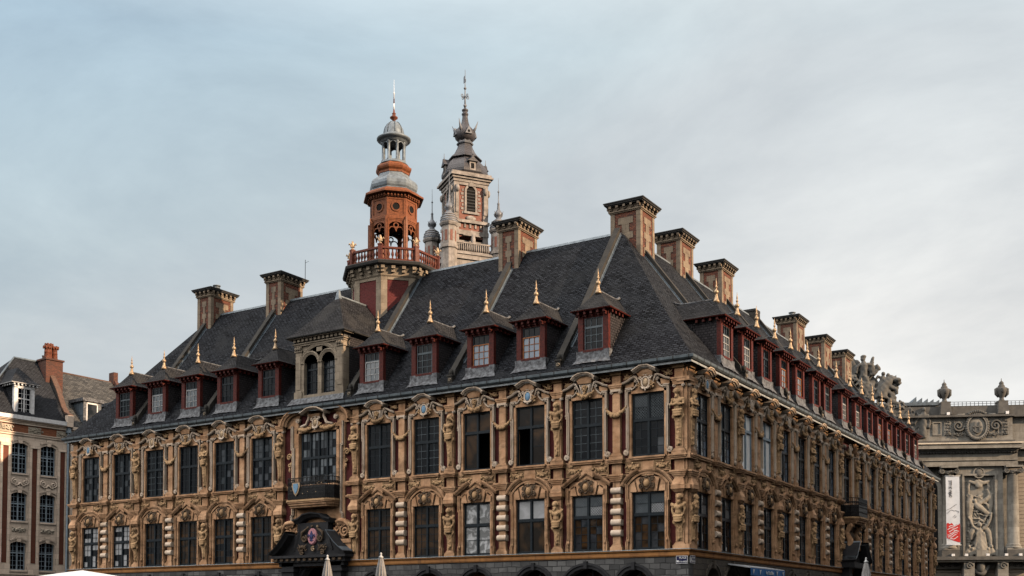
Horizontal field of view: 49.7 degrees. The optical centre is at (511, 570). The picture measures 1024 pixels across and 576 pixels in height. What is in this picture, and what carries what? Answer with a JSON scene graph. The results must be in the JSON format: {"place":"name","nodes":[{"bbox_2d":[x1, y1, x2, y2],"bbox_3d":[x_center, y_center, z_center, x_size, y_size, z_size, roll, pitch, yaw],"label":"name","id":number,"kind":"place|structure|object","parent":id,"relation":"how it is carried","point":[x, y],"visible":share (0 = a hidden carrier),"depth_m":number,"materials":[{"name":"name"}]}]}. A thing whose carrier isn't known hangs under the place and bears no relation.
{"place":"outdoors","nodes":[
{"label":"outdoors","id":0,"kind":"place"},
{"bbox_2d":[0,343,73,575],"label":"town house","id":1,"kind":"structure","parent":0,"point":[36,421],"depth_m":82.79,"materials":[{"name":"beige stone"}]},
{"bbox_2d":[10,542,24,569],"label":"window","id":2,"kind":"structure","parent":1,"relation":"in","point":[17,549],"depth_m":81.76,"materials":[{"name":"grey glass"}]},
{"bbox_2d":[11,492,25,520],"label":"window","id":3,"kind":"structure","parent":1,"relation":"in","point":[18,500],"depth_m":81.92,"materials":[{"name":"black glass"}]},
{"bbox_2d":[12,443,25,473],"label":"window","id":4,"kind":"structure","parent":1,"relation":"in","point":[18,450],"depth_m":82.02,"materials":[{"name":"black glass"}]},
{"bbox_2d":[39,543,52,570],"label":"window","id":5,"kind":"structure","parent":1,"relation":"in","point":[45,550],"depth_m":83.49,"materials":[{"name":"grey glass"}]},
{"bbox_2d":[40,495,53,522],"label":"window","id":6,"kind":"structure","parent":1,"relation":"in","point":[46,501],"depth_m":83.64,"materials":[{"name":"glass"}]},
{"bbox_2d":[40,447,54,476],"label":"window","id":7,"kind":"structure","parent":1,"relation":"in","point":[47,453],"depth_m":83.78,"materials":[{"name":"black glass"}]},
{"bbox_2d":[63,372,118,571],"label":"town house","id":8,"kind":"structure","parent":0,"point":[86,398],"depth_m":88.00,"materials":[{"name":"beige stone"}]},
{"bbox_2d":[423,76,502,268],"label":"belfry tower","id":9,"kind":"structure","parent":0,"point":[463,185],"depth_m":147.80,"materials":[{"name":"stone"}]},
{"bbox_2d":[61,92,940,575],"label":"exchange building","id":10,"kind":"structure","parent":0,"point":[621,398],"depth_m":60.81,"materials":[{"name":"beige stone"}]},
{"bbox_2d":[83,528,97,568],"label":"window","id":11,"kind":"structure","parent":10,"relation":"in","point":[90,535],"depth_m":72.82,"materials":[{"name":"glass"}]},
{"bbox_2d":[84,457,98,502],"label":"window","id":12,"kind":"structure","parent":10,"relation":"in","point":[91,470],"depth_m":72.98,"materials":[{"name":"glass"}]},
{"bbox_2d":[114,525,129,567],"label":"window","id":13,"kind":"structure","parent":10,"relation":"in","point":[121,533],"depth_m":71.19,"materials":[{"name":"glass"}]},
{"bbox_2d":[115,453,130,499],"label":"window","id":14,"kind":"structure","parent":10,"relation":"in","point":[123,461],"depth_m":71.33,"materials":[{"name":"glass"}]},
{"bbox_2d":[146,523,161,566],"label":"window","id":15,"kind":"structure","parent":10,"relation":"in","point":[153,532],"depth_m":69.51,"materials":[{"name":"glass"}]},
{"bbox_2d":[147,450,162,496],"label":"window","id":16,"kind":"structure","parent":10,"relation":"in","point":[154,458],"depth_m":69.69,"materials":[{"name":"glass"}]},
{"bbox_2d":[179,521,196,565],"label":"window","id":17,"kind":"structure","parent":10,"relation":"in","point":[188,529],"depth_m":67.85,"materials":[{"name":"glass"}]},
{"bbox_2d":[180,446,197,494],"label":"window","id":18,"kind":"structure","parent":10,"relation":"in","point":[189,455],"depth_m":68.03,"materials":[{"name":"glass"}]},
{"bbox_2d":[215,519,232,563],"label":"window","id":19,"kind":"structure","parent":10,"relation":"in","point":[223,527],"depth_m":66.21,"materials":[{"name":"glass"}]},
{"bbox_2d":[215,441,233,491],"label":"window","id":20,"kind":"structure","parent":10,"relation":"in","point":[225,450],"depth_m":66.37,"materials":[{"name":"glass"}]},
{"bbox_2d":[252,516,270,562],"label":"window","id":21,"kind":"structure","parent":10,"relation":"in","point":[261,526],"depth_m":64.55,"materials":[{"name":"glass"}]},
{"bbox_2d":[253,437,271,488],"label":"window","id":22,"kind":"structure","parent":10,"relation":"in","point":[262,447],"depth_m":64.72,"materials":[{"name":"glass"}]},
{"bbox_2d":[301,430,335,484],"bbox_3d":[-10.870,-5.906,62.392,2.640,3.910,0.130,-1,-3,32],"label":"window","id":23,"kind":"structure","parent":10,"relation":"in","point":[318,448],"depth_m":62.38,"materials":[{"name":"glass"}]},
{"bbox_2d":[368,509,389,558],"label":"window","id":24,"kind":"structure","parent":10,"relation":"in","point":[378,519],"depth_m":59.92,"materials":[{"name":"glass"}]},
{"bbox_2d":[368,423,390,478],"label":"window","id":25,"kind":"structure","parent":10,"relation":"in","point":[379,435],"depth_m":60.06,"materials":[{"name":"glass"}]},
{"bbox_2d":[415,417,438,474],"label":"window","id":26,"kind":"structure","parent":10,"relation":"in","point":[426,430],"depth_m":58.36,"materials":[{"name":"glass"}]},
{"bbox_2d":[415,505,438,556],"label":"window","id":27,"kind":"structure","parent":10,"relation":"in","point":[426,517],"depth_m":58.16,"materials":[{"name":"glass"}]},
{"bbox_2d":[464,411,489,470],"bbox_3d":[-1.730,-6.601,56.662,1.680,2.980,0.130,-1,-3,32],"label":"window","id":28,"kind":"structure","parent":10,"relation":"in","point":[476,424],"depth_m":56.80,"materials":[{"name":"glass"}]},
{"bbox_2d":[464,502,489,555],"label":"window","id":29,"kind":"structure","parent":10,"relation":"in","point":[476,515],"depth_m":56.48,"materials":[{"name":"glass"}]},
{"bbox_2d":[517,405,544,465],"bbox_3d":[0.978,-6.670,54.959,1.680,2.980,0.130,-1,-3,32],"label":"window","id":30,"kind":"structure","parent":10,"relation":"in","point":[532,418],"depth_m":54.88,"materials":[{"name":"glass"}]},
{"bbox_2d":[517,499,544,553],"bbox_3d":[0.978,-2.173,54.779,1.680,2.700,0.130,-1,-3,32],"label":"window","id":31,"kind":"structure","parent":10,"relation":"in","point":[530,512],"depth_m":54.77,"materials":[{"name":"glass"}]},
{"bbox_2d":[573,398,602,461],"bbox_3d":[3.686,-6.738,53.256,1.680,2.980,0.130,-1,-3,32],"label":"window","id":32,"kind":"structure","parent":10,"relation":"in","point":[587,414],"depth_m":53.25,"materials":[{"name":"glass"}]},
{"bbox_2d":[573,495,602,551],"bbox_3d":[3.686,-2.242,53.076,1.680,2.700,0.130,-1,-3,32],"label":"window","id":33,"kind":"structure","parent":10,"relation":"in","point":[588,509],"depth_m":53.06,"materials":[{"name":"glass"}]},
{"bbox_2d":[633,391,663,456],"bbox_3d":[6.395,-6.807,51.553,1.680,2.980,0.130,-1,-3,32],"label":"window","id":34,"kind":"structure","parent":10,"relation":"in","point":[648,408],"depth_m":51.54,"materials":[{"name":"glass"}]},
{"bbox_2d":[633,491,664,549],"bbox_3d":[6.395,-2.310,51.372,1.680,2.700,0.130,-1,-3,32],"label":"window","id":35,"kind":"structure","parent":10,"relation":"in","point":[649,506],"depth_m":51.35,"materials":[{"name":"glass"}]},
{"bbox_2d":[676,555,687,563],"bbox_3d":[7.707,-0.476,50.191,0.560,0.360,0.036,-1,-3,32],"label":"street sign","id":36,"kind":"object","parent":10,"relation":"attached to","point":[681,559],"visible":1,"depth_m":50.18,"materials":[{"name":"white metal"}]},
{"bbox_2d":[690,555,694,563],"bbox_3d":[8.236,-0.489,50.370,0.036,0.360,0.560,-1,-3,32],"label":"street sign","id":37,"kind":"object","parent":10,"relation":"attached to","point":[692,558],"visible":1,"depth_m":50.31,"materials":[{"name":"grey metal"}]},
{"bbox_2d":[696,394,707,457],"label":"window","id":38,"kind":"structure","parent":10,"relation":"in","point":[701,449],"depth_m":52.31,"materials":[{"name":"glass"}]},
{"bbox_2d":[697,492,707,549],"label":"window","id":39,"kind":"structure","parent":10,"relation":"in","point":[702,543],"depth_m":52.13,"materials":[{"name":"glass"}]},
{"bbox_2d":[720,404,730,464],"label":"window","id":40,"kind":"structure","parent":10,"relation":"in","point":[725,455],"depth_m":54.84,"materials":[{"name":"glass"}]},
{"bbox_2d":[721,498,730,552],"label":"window","id":41,"kind":"structure","parent":10,"relation":"in","point":[726,503],"depth_m":54.66,"materials":[{"name":"glass"}]},
{"bbox_2d":[742,414,751,471],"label":"window","id":42,"kind":"structure","parent":10,"relation":"in","point":[747,464],"depth_m":57.43,"materials":[{"name":"grey glass"}]},
{"bbox_2d":[743,503,751,555],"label":"window","id":43,"kind":"structure","parent":10,"relation":"in","point":[748,508],"depth_m":57.24,"materials":[{"name":"glass"}]},
{"bbox_2d":[728,563,784,575],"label":"shop awning","id":44,"kind":"object","parent":10,"relation":"attached to","point":[759,571],"visible":1,"depth_m":55.15,"materials":[{"name":"blue fabric"}]},
{"bbox_2d":[763,422,770,476],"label":"window","id":45,"kind":"structure","parent":10,"relation":"in","point":[766,427],"depth_m":59.99,"materials":[{"name":"grey glass"}]},
{"bbox_2d":[764,508,771,557],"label":"window","id":46,"kind":"structure","parent":10,"relation":"in","point":[767,512],"depth_m":59.76,"materials":[{"name":"glass"}]},
{"bbox_2d":[781,431,787,482],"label":"window","id":47,"kind":"structure","parent":10,"relation":"in","point":[784,476],"depth_m":62.55,"materials":[{"name":"glass"}]},
{"bbox_2d":[782,512,788,560],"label":"window","id":48,"kind":"structure","parent":10,"relation":"in","point":[785,556],"depth_m":62.40,"materials":[{"name":"glass"}]},
{"bbox_2d":[798,437,804,487],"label":"window","id":49,"kind":"structure","parent":10,"relation":"in","point":[801,482],"depth_m":65.07,"materials":[{"name":"glass"}]},
{"bbox_2d":[799,516,805,562],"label":"window","id":50,"kind":"structure","parent":10,"relation":"in","point":[802,558],"depth_m":64.87,"materials":[{"name":"glass"}]},
{"bbox_2d":[814,445,819,492],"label":"window","id":51,"kind":"structure","parent":10,"relation":"in","point":[817,465],"depth_m":67.70,"materials":[{"name":"glass"}]},
{"bbox_2d":[815,520,820,564],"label":"window","id":52,"kind":"structure","parent":10,"relation":"in","point":[817,547],"depth_m":67.52,"materials":[{"name":"glass"}]},
{"bbox_2d":[828,451,833,496],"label":"window","id":53,"kind":"structure","parent":10,"relation":"in","point":[831,469],"depth_m":70.22,"materials":[{"name":"glass"}]},
{"bbox_2d":[829,524,834,566],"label":"window","id":54,"kind":"structure","parent":10,"relation":"in","point":[832,555],"depth_m":70.03,"materials":[{"name":"glass"}]},
{"bbox_2d":[844,458,848,516],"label":"window","id":55,"kind":"structure","parent":10,"relation":"in","point":[846,461],"depth_m":73.11,"materials":[{"name":"glass"}]},
{"bbox_2d":[859,464,862,498],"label":"window","id":56,"kind":"structure","parent":10,"relation":"in","point":[861,481],"depth_m":76.32,"materials":[{"name":"glass"}]},
{"bbox_2d":[870,468,873,509],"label":"window","id":57,"kind":"structure","parent":10,"relation":"in","point":[871,470],"depth_m":78.80,"materials":[{"name":"glass"}]},
{"bbox_2d":[871,534,874,571],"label":"window","id":58,"kind":"structure","parent":10,"relation":"in","point":[872,535],"depth_m":78.63,"materials":[{"name":"glass"}]},
{"bbox_2d":[881,474,884,512],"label":"window","id":59,"kind":"structure","parent":10,"relation":"in","point":[882,491],"depth_m":81.28,"materials":[{"name":"glass"}]},
{"bbox_2d":[882,536,884,572],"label":"window","id":60,"kind":"structure","parent":10,"relation":"in","point":[883,558],"depth_m":81.14,"materials":[{"name":"glass"}]},
{"bbox_2d":[891,477,893,515],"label":"window","id":61,"kind":"structure","parent":10,"relation":"in","point":[892,479],"depth_m":83.89,"materials":[{"name":"glass"}]},
{"bbox_2d":[892,539,894,573],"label":"window","id":62,"kind":"structure","parent":10,"relation":"in","point":[893,540],"depth_m":83.70,"materials":[{"name":"glass"}]},
{"bbox_2d":[900,483,903,518],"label":"window","id":63,"kind":"structure","parent":10,"relation":"in","point":[901,514],"depth_m":86.46,"materials":[{"name":"glass"}]},
{"bbox_2d":[901,541,903,574],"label":"window","id":64,"kind":"structure","parent":10,"relation":"in","point":[901,541],"depth_m":86.29,"materials":[{"name":"glass"}]},
{"bbox_2d":[909,485,911,520],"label":"window","id":65,"kind":"structure","parent":10,"relation":"in","point":[910,487],"depth_m":89.01,"materials":[{"name":"glass"}]},
{"bbox_2d":[910,543,912,575],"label":"window","id":66,"kind":"structure","parent":10,"relation":"in","point":[911,544],"depth_m":88.86,"materials":[{"name":"glass"}]},
{"bbox_2d":[918,490,919,523],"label":"window","id":67,"kind":"structure","parent":10,"relation":"in","point":[919,490],"depth_m":91.54,"materials":[{"name":"glass"}]},
{"bbox_2d":[919,545,920,575],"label":"window","id":68,"kind":"structure","parent":10,"relation":"in","point":[919,545],"depth_m":91.36,"materials":[{"name":"glass"}]},
{"bbox_2d":[926,493,928,526],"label":"window","id":69,"kind":"structure","parent":10,"relation":"in","point":[927,523],"depth_m":94.29,"materials":[{"name":"glass"}]},
{"bbox_2d":[927,547,928,575],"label":"window","id":70,"kind":"structure","parent":10,"relation":"in","point":[927,547],"depth_m":94.15,"materials":[{"name":"glass"}]},
{"bbox_2d":[0,0,1023,405],"label":"sky","id":71,"kind":"structure","parent":0,"point":[858,165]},
{"bbox_2d":[851,355,1023,575],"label":"opera house","id":72,"kind":"structure","parent":0,"point":[978,450],"depth_m":120.45,"materials":[{"name":"stone"}]},
{"bbox_2d":[945,476,959,545],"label":"theatre banner","id":73,"kind":"object","parent":72,"relation":"hanging from","point":[952,511],"visible":1,"depth_m":119.22,"materials":[{"name":"fabric"}]},
{"label":"square pavement","id":74,"kind":"structure","parent":0,"visible":0},
{"bbox_2d":[42,570,114,575],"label":"open parasol","id":75,"kind":"object","parent":74,"relation":"on","point":[81,573],"visible":1,"depth_m":29.41,"materials":[{"name":"fabric"}]},
{"bbox_2d":[322,555,331,575],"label":"closed parasol","id":76,"kind":"object","parent":74,"relation":"on","point":[327,570],"visible":1,"depth_m":27.93,"materials":[{"name":"fabric"}]},
{"bbox_2d":[375,553,385,575],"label":"closed parasol","id":77,"kind":"object","parent":74,"relation":"on","point":[380,570],"visible":1,"depth_m":27.92,"materials":[{"name":"fabric"}]},
{"bbox_2d":[862,558,870,575],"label":"closed parasol","id":78,"kind":"object","parent":74,"relation":"on","point":[866,571],"visible":1,"depth_m":29.94,"materials":[{"name":"fabric"}]}
]}

